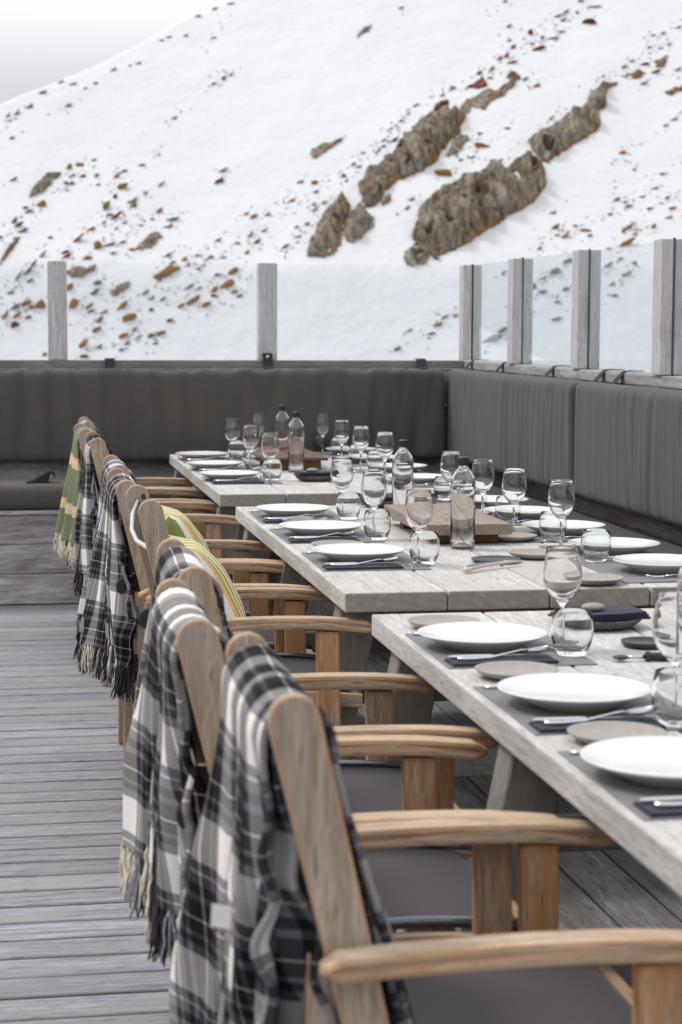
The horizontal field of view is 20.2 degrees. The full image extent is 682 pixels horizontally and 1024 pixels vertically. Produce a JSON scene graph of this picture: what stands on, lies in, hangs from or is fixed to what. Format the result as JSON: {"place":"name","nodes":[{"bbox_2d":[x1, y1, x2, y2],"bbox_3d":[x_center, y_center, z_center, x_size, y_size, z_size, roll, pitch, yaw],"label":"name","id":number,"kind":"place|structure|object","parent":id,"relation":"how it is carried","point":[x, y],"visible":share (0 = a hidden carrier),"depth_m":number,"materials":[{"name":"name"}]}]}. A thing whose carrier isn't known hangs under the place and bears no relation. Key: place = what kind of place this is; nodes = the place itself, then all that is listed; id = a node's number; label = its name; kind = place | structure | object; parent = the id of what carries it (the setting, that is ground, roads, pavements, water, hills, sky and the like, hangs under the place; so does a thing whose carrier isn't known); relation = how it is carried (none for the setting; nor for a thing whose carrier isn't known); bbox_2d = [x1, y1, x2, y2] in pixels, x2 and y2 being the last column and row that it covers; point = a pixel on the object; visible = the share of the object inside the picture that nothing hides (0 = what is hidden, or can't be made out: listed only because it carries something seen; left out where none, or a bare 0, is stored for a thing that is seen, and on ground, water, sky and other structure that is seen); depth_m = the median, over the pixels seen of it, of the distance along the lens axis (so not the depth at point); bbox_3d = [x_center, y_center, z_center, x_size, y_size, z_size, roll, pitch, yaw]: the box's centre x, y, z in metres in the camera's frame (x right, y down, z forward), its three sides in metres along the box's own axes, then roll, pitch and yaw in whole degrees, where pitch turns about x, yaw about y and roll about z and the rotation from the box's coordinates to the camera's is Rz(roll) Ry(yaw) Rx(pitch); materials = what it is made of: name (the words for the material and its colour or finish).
{"place":"outdoors","nodes":[
{"label":"outdoors","id":0,"kind":"place"},
{"bbox_2d":[0,0,225,103],"label":"sky","id":1,"kind":"structure","parent":0,"point":[43,43],"materials":[{"name":"white"}]},
{"bbox_2d":[0,603,402,1023],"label":"deck floor","id":2,"kind":"structure","parent":0,"point":[74,948],"depth_m":5.16,"materials":[{"name":"grey wood"}]},
{"bbox_2d":[78,417,199,498],"bbox_3d":[-0.910,0.052,8.867,0.592,0.968,0.587,-1,6,-10],"label":"folding armchair","id":3,"kind":"object","parent":2,"relation":"on","point":[178,482],"visible":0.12,"depth_m":9.10,"materials":[{"name":"brown wood"}]},
{"bbox_2d":[73,423,215,513],"bbox_3d":[-0.846,0.109,8.280,0.592,0.968,0.587,-1,6,-10],"label":"folding armchair","id":4,"kind":"object","parent":2,"relation":"on","point":[181,493],"visible":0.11,"depth_m":8.51,"materials":[{"name":"brown wood"}]},
{"bbox_2d":[53,426,91,569],"bbox_3d":[-1.096,-0.066,8.237,0.283,0.592,0.514,-1,6,-10],"label":"throw blanket","id":5,"kind":"object","parent":4,"relation":"attached to","point":[64,533],"visible":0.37,"depth_m":8.23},
{"bbox_2d":[0,509,313,604],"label":"bench","id":6,"kind":"object","parent":2,"relation":"on","point":[28,557],"depth_m":9.58,"materials":[{"name":"wood"}]},
{"bbox_2d":[0,476,173,509],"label":"seat cushion","id":7,"kind":"object","parent":6,"relation":"on","point":[17,493],"visible":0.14,"depth_m":9.55,"materials":[{"name":"grey fabric"}]},
{"bbox_2d":[84,431,240,685],"bbox_3d":[-0.712,0.173,7.635,0.592,0.968,0.587,-1,6,-10],"label":"folding armchair","id":8,"kind":"object","parent":2,"relation":"on","point":[199,518],"visible":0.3,"depth_m":7.38,"materials":[{"name":"brown wood"}]},
{"bbox_2d":[73,434,112,596],"bbox_3d":[-0.948,0.029,7.619,0.238,0.660,0.549,-1,6,-10],"label":"throw blanket","id":9,"kind":"object","parent":8,"relation":"attached to","point":[85,528],"visible":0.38,"depth_m":7.54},
{"bbox_2d":[102,455,280,743],"bbox_3d":[-0.463,0.311,6.220,0.592,0.968,0.587,-1,6,-10],"label":"folding armchair","id":10,"kind":"object","parent":2,"relation":"on","point":[240,549],"visible":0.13,"depth_m":6.46,"materials":[{"name":"brown wood"}]},
{"bbox_2d":[75,459,137,637],"bbox_3d":[-0.722,0.151,6.200,0.268,0.626,0.538,-1,6,-10],"label":"throw blanket","id":11,"kind":"object","parent":10,"relation":"attached to","point":[108,466],"visible":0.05,"depth_m":6.26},
{"bbox_2d":[106,468,316,763],"bbox_3d":[-0.378,0.368,5.641,0.592,0.968,0.587,-1,6,-10],"label":"folding armchair","id":12,"kind":"object","parent":2,"relation":"on","point":[258,577],"visible":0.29,"depth_m":5.44,"materials":[{"name":"brown wood"}]},
{"bbox_2d":[73,473,138,702],"bbox_3d":[-0.636,0.208,5.651,0.300,0.631,0.614,-1,6,-10],"label":"throw blanket","id":13,"kind":"object","parent":12,"relation":"attached to","point":[105,648],"visible":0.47,"depth_m":5.52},
{"bbox_2d":[161,505,209,551],"bbox_3d":[-0.471,0.182,5.603,0.201,0.400,0.400,-17,9,-10],"label":"striped pillow","id":14,"kind":"object","parent":12,"relation":"on","point":[179,523],"visible":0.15,"depth_m":5.43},
{"bbox_2d":[126,484,371,759],"bbox_3d":[-0.253,0.426,5.041,0.593,0.968,0.587,-1,6,-10],"label":"folding armchair","id":15,"kind":"object","parent":2,"relation":"on","point":[149,529],"visible":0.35,"depth_m":4.80,"materials":[{"name":"brown wood"}]},
{"bbox_2d":[169,535,249,636],"bbox_3d":[-0.360,0.261,5.003,0.201,0.400,0.400,-23,10,-9],"label":"striped pillow","id":16,"kind":"object","parent":15,"relation":"on","point":[216,570],"visible":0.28,"depth_m":4.87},
{"bbox_2d":[156,538,499,932],"bbox_3d":[-0.043,0.554,3.734,0.592,0.968,0.587,-1,6,-10],"label":"folding armchair","id":17,"kind":"object","parent":2,"relation":"on","point":[374,784],"visible":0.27,"depth_m":3.82,"materials":[{"name":"brown wood"}]},
{"bbox_2d":[122,546,231,779],"bbox_3d":[-0.279,0.345,3.668,0.261,0.520,0.474,-1,6,-10],"label":"throw blanket","id":18,"kind":"object","parent":17,"relation":"attached to","point":[174,561],"visible":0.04,"depth_m":3.74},
{"bbox_2d":[155,578,558,942],"bbox_3d":[0.012,0.614,3.120,0.592,0.968,0.587,-1,6,-9],"label":"folding armchair","id":19,"kind":"object","parent":2,"relation":"on","point":[425,892],"visible":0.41,"depth_m":3.02,"materials":[{"name":"brown wood"}]},
{"bbox_2d":[118,587,228,966],"bbox_3d":[-0.216,0.444,3.071,0.261,0.599,0.480,-1,6,-10],"label":"throw blanket","id":20,"kind":"object","parent":19,"relation":"attached to","point":[162,778],"visible":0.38,"depth_m":3.04,"materials":[{"name":"fabric"}]},
{"bbox_2d":[225,631,681,1023],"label":"folding armchair","id":21,"kind":"object","parent":2,"relation":"on","point":[539,967],"visible":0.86,"depth_m":2.29,"materials":[{"name":"brown wood"}]},
{"bbox_2d":[169,644,414,1023],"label":"throw blanket","id":22,"kind":"object","parent":21,"relation":"attached to","point":[243,894],"visible":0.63,"depth_m":2.40,"materials":[{"name":"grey fabric"}]},
{"bbox_2d":[0,0,681,404],"bbox_3d":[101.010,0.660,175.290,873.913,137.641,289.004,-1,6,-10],"label":"snowy hillside","id":23,"kind":"structure","parent":0,"point":[288,96],"depth_m":76.74,"materials":[{"name":"snow"}]},
{"bbox_2d":[307,191,350,257],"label":"rock outcrop","id":24,"kind":"object","parent":23,"relation":"on","point":[326,236],"visible":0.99,"depth_m":73.03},
{"bbox_2d":[0,4,681,358],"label":"rocks","id":25,"kind":"object","parent":23,"relation":"on","point":[158,154],"visible":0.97,"depth_m":74.33,"materials":[{"name":"stone"}]},
{"bbox_2d":[343,200,374,242],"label":"rock outcrop","id":26,"kind":"object","parent":23,"relation":"on","point":[358,221],"visible":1,"depth_m":73.47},
{"bbox_2d":[358,105,465,207],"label":"rock outcrop","id":27,"kind":"object","parent":23,"relation":"on","point":[422,144],"visible":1,"depth_m":76.81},
{"bbox_2d":[403,241,429,266],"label":"rock outcrop","id":28,"kind":"object","parent":23,"relation":"on","point":[411,258],"visible":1,"depth_m":71.76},
{"bbox_2d":[412,150,546,259],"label":"rock outcrop","id":29,"kind":"object","parent":23,"relation":"on","point":[472,206],"visible":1,"depth_m":73.95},
{"bbox_2d":[460,78,517,113],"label":"rock outcrop","id":30,"kind":"object","parent":23,"relation":"on","point":[483,99],"visible":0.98,"depth_m":80.92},
{"bbox_2d":[528,80,615,163],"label":"rock outcrop","id":31,"kind":"object","parent":23,"relation":"on","point":[575,124],"visible":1,"depth_m":78.71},
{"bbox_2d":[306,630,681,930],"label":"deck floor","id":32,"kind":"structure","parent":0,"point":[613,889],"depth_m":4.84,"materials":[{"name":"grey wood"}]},
{"bbox_2d":[0,261,481,573],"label":"glass fence","id":33,"kind":"object","parent":32,"relation":"on","point":[470,296],"visible":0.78,"depth_m":10.20,"materials":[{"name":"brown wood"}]},
{"bbox_2d":[0,353,444,461],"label":"back cushion","id":34,"kind":"object","parent":33,"relation":"attached to","point":[151,414],"visible":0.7,"depth_m":10.05,"materials":[{"name":"grey fabric"}]},
{"bbox_2d":[169,454,449,615],"bbox_3d":[-0.160,0.177,8.812,1.294,0.738,2.379,-1,6,-10],"label":"dining table","id":35,"kind":"object","parent":32,"relation":"on","point":[228,499],"visible":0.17,"depth_m":7.76,"materials":[{"name":"grey wood"}]},
{"bbox_2d":[190,466,261,473],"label":"placemat","id":36,"kind":"object","parent":35,"relation":"on","point":[233,468],"visible":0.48,"depth_m":8.79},
{"bbox_2d":[185,460,243,468],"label":"dinner plate","id":37,"kind":"object","parent":36,"relation":"on","point":[209,464],"visible":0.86,"depth_m":8.76,"materials":[{"name":"white ceramic"}]},
{"bbox_2d":[242,425,259,470],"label":"wine glass","id":38,"kind":"object","parent":36,"relation":"on","point":[250,437],"visible":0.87,"depth_m":8.64,"materials":[{"name":"clear"}]},
{"bbox_2d":[202,476,283,484],"bbox_3d":[-0.425,-0.137,8.200,0.300,0.002,0.420,-1,6,-10],"label":"placemat","id":39,"kind":"object","parent":35,"relation":"on","point":[261,478],"visible":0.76,"depth_m":8.16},
{"bbox_2d":[198,470,260,480],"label":"dinner plate","id":40,"kind":"object","parent":39,"relation":"on","point":[224,474],"visible":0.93,"depth_m":8.16,"materials":[{"name":"white ceramic"}]},
{"bbox_2d":[261,433,279,482],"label":"wine glass","id":41,"kind":"object","parent":39,"relation":"on","point":[270,446],"visible":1,"depth_m":8.01,"materials":[{"name":"clear"}]},
{"bbox_2d":[275,405,289,449],"bbox_3d":[-0.287,-0.385,9.341,0.074,0.274,0.074,-4,7,-38],"label":"water bottle","id":42,"kind":"object","parent":35,"relation":"on","point":[282,420],"visible":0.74,"depth_m":9.31,"materials":[{"name":"clear glass"}]},
{"bbox_2d":[243,447,327,469],"bbox_3d":[-0.277,-0.258,9.153,0.300,0.058,0.825,-1,6,-10],"label":"serving board","id":43,"kind":"object","parent":35,"relation":"on","point":[312,459],"visible":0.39,"depth_m":8.78,"materials":[{"name":"brown wood"}]},
{"bbox_2d":[288,412,303,472],"bbox_3d":[-0.204,-0.317,8.646,0.074,0.274,0.074,-4,7,-34],"label":"water bottle","id":44,"kind":"object","parent":35,"relation":"on","point":[295,444],"visible":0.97,"depth_m":8.62,"materials":[{"name":"clear glass"}]},
{"bbox_2d":[352,426,369,472],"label":"wine glass","id":45,"kind":"object","parent":35,"relation":"on","point":[360,438],"visible":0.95,"depth_m":8.59,"materials":[{"name":"clear"}]},
{"bbox_2d":[386,479,433,487],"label":"placemat","id":46,"kind":"object","parent":35,"relation":"on","point":[389,483],"visible":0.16,"depth_m":7.89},
{"bbox_2d":[376,432,393,481],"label":"wine glass","id":47,"kind":"object","parent":46,"relation":"on","point":[384,445],"visible":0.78,"depth_m":8.10,"materials":[{"name":"clear"}]},
{"bbox_2d":[236,505,676,776],"bbox_3d":[0.331,0.451,6.010,1.294,0.738,2.315,-1,6,-10],"label":"dining table","id":48,"kind":"object","parent":32,"relation":"on","point":[446,584],"visible":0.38,"depth_m":4.95,"materials":[{"name":"grey wood"}]},
{"bbox_2d":[249,510,346,523],"bbox_3d":[-0.148,0.018,6.623,0.300,0.002,0.420,-1,6,-9],"label":"placemat","id":49,"kind":"object","parent":48,"relation":"on","point":[261,516],"visible":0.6,"depth_m":6.66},
{"bbox_2d":[254,503,331,516],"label":"dinner plate","id":50,"kind":"object","parent":49,"relation":"on","point":[286,510],"visible":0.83,"depth_m":6.67,"materials":[{"name":"white ceramic"}]},
{"bbox_2d":[330,456,352,517],"bbox_3d":[0.003,-0.085,6.592,0.080,0.211,0.080,5,7,41],"label":"wine glass","id":51,"kind":"object","parent":49,"relation":"on","point":[341,473],"visible":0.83,"depth_m":6.56,"materials":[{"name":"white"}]},
{"bbox_2d":[269,528,384,543],"bbox_3d":[-0.050,0.074,6.047,0.300,0.002,0.420,-1,6,-10],"label":"placemat","id":52,"kind":"object","parent":48,"relation":"on","point":[284,534],"visible":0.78,"depth_m":6.03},
{"bbox_2d":[278,520,362,535],"bbox_3d":[-0.065,0.055,6.057,0.270,0.032,0.270,-1,6,-10],"label":"dinner plate","id":53,"kind":"object","parent":52,"relation":"on","point":[312,527],"visible":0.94,"depth_m":6.09,"materials":[{"name":"white ceramic"}]},
{"bbox_2d":[361,470,386,538],"bbox_3d":[0.103,-0.023,5.959,0.080,0.211,0.080,6,8,45],"label":"wine glass","id":54,"kind":"object","parent":52,"relation":"on","point":[374,488],"visible":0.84,"depth_m":5.92,"materials":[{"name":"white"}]},
{"bbox_2d":[363,509,390,539],"bbox_3d":[0.113,0.041,5.927,0.086,0.091,0.086,-1,6,-10],"label":"tumbler","id":55,"kind":"object","parent":52,"relation":"on","point":[377,524],"visible":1,"depth_m":5.89,"materials":[{"name":"clear glass"}]},
{"bbox_2d":[336,492,360,519],"bbox_3d":[0.026,-0.020,6.552,0.086,0.091,0.086,2,6,14],"label":"tumbler","id":56,"kind":"object","parent":48,"relation":"on","point":[348,505],"visible":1,"depth_m":6.52,"materials":[{"name":"clear glass"}]},
{"bbox_2d":[302,552,431,571],"bbox_3d":[0.066,0.138,5.392,0.300,0.002,0.420,-1,6,-9],"label":"placemat","id":57,"kind":"object","parent":48,"relation":"on","point":[318,560],"visible":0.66,"depth_m":5.36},
{"bbox_2d":[310,543,405,562],"bbox_3d":[0.048,0.119,5.404,0.270,0.032,0.270,-1,6,-10],"label":"dinner plate","id":58,"kind":"object","parent":57,"relation":"on","point":[352,552],"visible":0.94,"depth_m":5.43,"materials":[{"name":"white ceramic"}]},
{"bbox_2d":[322,563,403,569],"bbox_3d":[0.059,0.150,5.224,0.215,0.006,0.075,-1,6,-12],"label":"napkin","id":59,"kind":"object","parent":57,"relation":"on","point":[370,566],"visible":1,"depth_m":5.20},
{"bbox_2d":[404,489,432,566],"bbox_3d":[0.214,0.043,5.282,0.080,0.211,0.080,2,6,14],"label":"wine glass","id":60,"kind":"object","parent":57,"relation":"on","point":[418,510],"visible":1,"depth_m":5.25,"materials":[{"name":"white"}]},
{"bbox_2d":[392,440,413,520],"bbox_3d":[0.211,-0.109,6.528,0.074,0.274,0.074,-2,6,-24],"label":"water bottle","id":61,"kind":"object","parent":48,"relation":"on","point":[402,471],"visible":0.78,"depth_m":6.50,"materials":[{"name":"clear glass"}]},
{"bbox_2d":[409,530,439,564],"bbox_3d":[0.232,0.100,5.319,0.086,0.091,0.086,-5,7,-42],"label":"tumbler","id":62,"kind":"object","parent":48,"relation":"on","point":[424,546],"visible":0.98,"depth_m":5.29,"materials":[{"name":"clear glass"}]},
{"bbox_2d":[384,504,511,543],"bbox_3d":[0.332,0.037,6.117,0.266,0.064,0.671,-1,6,-10],"label":"serving board","id":63,"kind":"object","parent":48,"relation":"on","point":[489,528],"visible":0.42,"depth_m":5.85,"materials":[{"name":"brown wood"}]},
{"bbox_2d":[450,457,475,549],"bbox_3d":[0.363,-0.027,5.690,0.074,0.274,0.074,-3,7,-32],"label":"water bottle","id":64,"kind":"object","parent":48,"relation":"on","point":[462,510],"visible":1,"depth_m":5.66,"materials":[{"name":"clear glass"}]},
{"bbox_2d":[491,514,530,525],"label":"placemat","id":65,"kind":"object","parent":48,"relation":"on","point":[493,515],"depth_m":6.46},
{"bbox_2d":[471,459,494,512],"bbox_3d":[0.481,-0.073,6.496,0.080,0.211,0.080,-2,6,-19],"label":"wine glass","id":66,"kind":"object","parent":65,"relation":"on","point":[482,471],"visible":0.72,"depth_m":6.46,"materials":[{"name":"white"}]},
{"bbox_2d":[495,496,520,522],"bbox_3d":[0.561,-0.007,6.437,0.086,0.091,0.086,-1,6,-11],"label":"tumbler","id":67,"kind":"object","parent":65,"relation":"on","point":[503,509],"visible":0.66,"depth_m":6.40,"materials":[{"name":"clear glass"}]},
{"bbox_2d":[484,506,550,520],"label":"dinner plate","id":68,"kind":"object","parent":65,"relation":"on","point":[530,513],"visible":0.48,"depth_m":6.62,"materials":[{"name":"white ceramic"}]},
{"bbox_2d":[515,527,580,542],"bbox_3d":[0.687,0.071,6.103,0.300,0.002,0.420,-1,6,-11],"label":"placemat","id":69,"kind":"object","parent":48,"relation":"on","point":[538,538],"visible":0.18,"depth_m":6.03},
{"bbox_2d":[502,468,526,531],"bbox_3d":[0.550,-0.032,6.073,0.080,0.211,0.080,3,6,29],"label":"wine glass","id":70,"kind":"object","parent":69,"relation":"on","point":[514,485],"visible":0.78,"depth_m":6.04,"materials":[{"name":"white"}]},
{"bbox_2d":[539,511,566,541],"bbox_3d":[0.655,0.045,5.909,0.086,0.091,0.086,-1,6,-15],"label":"tumbler","id":71,"kind":"object","parent":69,"relation":"on","point":[549,525],"visible":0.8,"depth_m":5.88,"materials":[{"name":"clear glass"}]},
{"bbox_2d":[521,520,605,535],"bbox_3d":[0.710,0.054,6.104,0.270,0.032,0.270,-1,6,-10],"label":"dinner plate","id":72,"kind":"object","parent":69,"relation":"on","point":[575,527],"visible":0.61,"depth_m":6.13,"materials":[{"name":"white ceramic"}]},
{"bbox_2d":[539,545,655,562],"bbox_3d":[0.777,0.121,5.590,0.300,0.002,0.420,-1,6,-9],"label":"placemat","id":73,"kind":"object","parent":48,"relation":"on","point":[584,561],"visible":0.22,"depth_m":5.58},
{"bbox_2d":[548,479,574,544],"bbox_3d":[0.649,0.011,5.634,0.080,0.211,0.080,-2,6,-20],"label":"wine glass","id":74,"kind":"object","parent":73,"relation":"on","point":[561,498],"visible":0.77,"depth_m":5.60,"materials":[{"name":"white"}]},
{"bbox_2d":[581,528,610,561],"bbox_3d":[0.720,0.095,5.396,0.086,0.091,0.086,-3,6,-29],"label":"tumbler","id":75,"kind":"object","parent":73,"relation":"on","point":[595,544],"visible":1,"depth_m":5.36,"materials":[{"name":"clear glass"}]},
{"bbox_2d":[568,537,660,555],"bbox_3d":[0.799,0.103,5.595,0.270,0.032,0.270,-1,6,-10],"label":"dinner plate","id":76,"kind":"object","parent":73,"relation":"on","point":[623,545],"visible":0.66,"depth_m":5.61,"materials":[{"name":"white ceramic"}]},
{"bbox_2d":[581,573,623,585],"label":"side plate","id":77,"kind":"object","parent":48,"relation":"on","point":[595,579],"visible":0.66,"depth_m":4.96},
{"bbox_2d":[581,562,677,582],"bbox_3d":[0.847,0.162,5.178,0.300,0.002,0.420,-1,6,-10],"label":"placemat","id":78,"kind":"object","parent":48,"relation":"on","point":[629,575],"visible":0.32,"depth_m":5.13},
{"bbox_2d":[612,553,681,573],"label":"dinner plate","id":79,"kind":"object","parent":78,"relation":"on","point":[654,563],"visible":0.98,"depth_m":5.21,"materials":[{"name":"white ceramic"}]},
{"bbox_2d":[372,608,681,988],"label":"dining table","id":80,"kind":"object","parent":32,"relation":"on","point":[533,773],"visible":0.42,"depth_m":3.29,"materials":[{"name":"grey wood"}]},
{"bbox_2d":[407,615,479,627],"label":"side plate","id":81,"kind":"object","parent":80,"relation":"on","point":[421,621],"visible":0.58,"depth_m":4.25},
{"bbox_2d":[405,633,597,668],"bbox_3d":[0.321,0.281,3.932,0.300,0.002,0.420,-1,6,-10],"label":"placemat","id":82,"kind":"object","parent":80,"relation":"on","point":[439,652],"visible":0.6,"depth_m":3.88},
{"bbox_2d":[417,622,547,652],"bbox_3d":[0.291,0.262,3.940,0.270,0.032,0.270,-1,6,-10],"label":"dinner plate","id":83,"kind":"object","parent":82,"relation":"on","point":[485,637],"visible":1,"depth_m":3.96,"materials":[{"name":"white ceramic"}]},
{"bbox_2d":[444,655,558,666],"bbox_3d":[0.315,0.293,3.763,0.215,0.006,0.075,-1,6,-12],"label":"napkin","id":84,"kind":"object","parent":82,"relation":"on","point":[546,659],"visible":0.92,"depth_m":3.75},
{"bbox_2d":[543,545,581,650],"bbox_3d":[0.454,0.176,3.923,0.080,0.211,0.080,5,7,42],"label":"wine glass","id":85,"kind":"object","parent":82,"relation":"on","point":[562,574],"visible":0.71,"depth_m":3.89,"materials":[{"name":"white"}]},
{"bbox_2d":[551,608,593,656],"bbox_3d":[0.466,0.243,3.856,0.086,0.091,0.086,-1,6,-13],"label":"tumbler","id":86,"kind":"object","parent":82,"relation":"on","point":[572,630],"visible":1,"depth_m":3.82,"materials":[{"name":"clear glass"}]},
{"bbox_2d":[474,661,558,679],"bbox_3d":[0.332,0.303,3.615,0.159,0.018,0.159,-1,6,-10],"label":"side plate","id":87,"kind":"object","parent":80,"relation":"on","point":[500,670],"visible":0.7,"depth_m":3.64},
{"bbox_2d":[473,686,681,734],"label":"placemat","id":88,"kind":"object","parent":80,"relation":"on","point":[523,713],"visible":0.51,"depth_m":3.29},
{"bbox_2d":[496,673,651,712],"bbox_3d":[0.407,0.321,3.342,0.270,0.032,0.270,-1,6,-10],"label":"dinner plate","id":89,"kind":"object","parent":88,"relation":"on","point":[575,692],"visible":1,"depth_m":3.36,"materials":[{"name":"white ceramic"}]},
{"bbox_2d":[528,717,666,732],"bbox_3d":[0.423,0.352,3.159,0.215,0.006,0.075,-1,6,-9],"label":"napkin","id":90,"kind":"object","parent":88,"relation":"on","point":[540,727],"visible":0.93,"depth_m":3.15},
{"bbox_2d":[543,705,654,724],"bbox_3d":[0.427,0.336,3.156,0.197,0.023,0.041,-1,6,-15],"label":"spoon","id":91,"kind":"object","parent":90,"relation":"on","point":[638,710],"visible":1,"depth_m":3.16,"materials":[{"name":"silver metal"}]},
{"bbox_2d":[651,667,681,726],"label":"tumbler","id":92,"kind":"object","parent":88,"relation":"on","point":[666,692],"visible":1,"depth_m":3.15,"materials":[{"name":"clear glass"}]},
{"bbox_2d":[652,592,681,718],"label":"wine glass","id":93,"kind":"object","parent":88,"relation":"on","point":[667,627],"visible":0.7,"depth_m":3.20,"materials":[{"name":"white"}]},
{"bbox_2d":[567,721,666,743],"bbox_3d":[0.441,0.358,3.055,0.159,0.018,0.159,-1,6,-10],"label":"side plate","id":94,"kind":"object","parent":80,"relation":"on","point":[591,732],"visible":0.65,"depth_m":3.09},
{"bbox_2d":[593,619,641,630],"bbox_3d":[0.568,0.242,4.224,0.196,0.024,0.176,-1,6,-10],"label":"slate dish","id":95,"kind":"object","parent":80,"relation":"on","point":[609,625],"visible":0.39,"depth_m":4.15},
{"bbox_2d":[547,605,650,621],"bbox_3d":[0.569,0.224,4.217,0.200,0.022,0.110,-2,6,-18],"label":"napkin stack","id":96,"kind":"object","parent":95,"relation":"on","point":[617,612],"visible":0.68,"depth_m":4.18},
{"bbox_2d":[558,750,681,820],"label":"placemat","id":97,"kind":"object","parent":80,"relation":"on","point":[625,792],"visible":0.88,"depth_m":2.74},
{"bbox_2d":[580,736,681,788],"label":"dinner plate","id":98,"kind":"object","parent":97,"relation":"on","point":[653,761],"visible":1,"depth_m":2.84,"materials":[{"name":"white ceramic"}]},
{"bbox_2d":[632,801,681,817],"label":"napkin","id":99,"kind":"object","parent":97,"relation":"on","point":[650,809],"visible":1,"depth_m":2.59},
{"bbox_2d":[621,636,657,648],"bbox_3d":[0.631,0.273,3.970,0.100,0.012,0.100,-1,6,-10],"label":"black dish","id":100,"kind":"object","parent":80,"relation":"on","point":[640,642],"visible":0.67,"depth_m":3.97,"materials":[{"name":"grey ceramic"}]},
{"bbox_2d":[465,238,681,546],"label":"glass fence","id":101,"kind":"object","parent":32,"relation":"on","point":[666,364],"visible":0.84,"depth_m":8.30,"materials":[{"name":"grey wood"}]},
{"bbox_2d":[446,359,581,494],"bbox_3d":[0.860,-0.452,9.253,0.221,0.537,2.365,-1,6,-10],"label":"back cushion","id":102,"kind":"object","parent":101,"relation":"attached to","point":[503,421],"visible":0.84,"depth_m":8.94,"materials":[{"name":"fabric"}]},
{"bbox_2d":[574,369,681,526],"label":"back cushion","id":103,"kind":"object","parent":101,"relation":"attached to","point":[628,448],"visible":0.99,"depth_m":7.29,"materials":[{"name":"fabric"}]},
{"bbox_3d":[1.237,0.616,5.703,0.542,0.473,8.640,-1,6,-10],"label":"bench","id":104,"kind":"object","parent":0,"visible":0},
{"bbox_2d":[487,486,681,553],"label":"seat cushion","id":105,"kind":"object","parent":104,"relation":"on","point":[663,547],"visible":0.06,"depth_m":7.52,"materials":[{"name":"fabric"}]},
{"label":"placemat","id":106,"kind":"object","parent":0,"visible":0},
{"bbox_2d":[440,451,460,503],"bbox_3d":[0.398,-0.113,6.903,0.080,0.211,0.080,0,6,-3],"label":"wine glass","id":107,"kind":"object","parent":106,"relation":"on","point":[449,464],"visible":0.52,"depth_m":6.87,"materials":[{"name":"white"}]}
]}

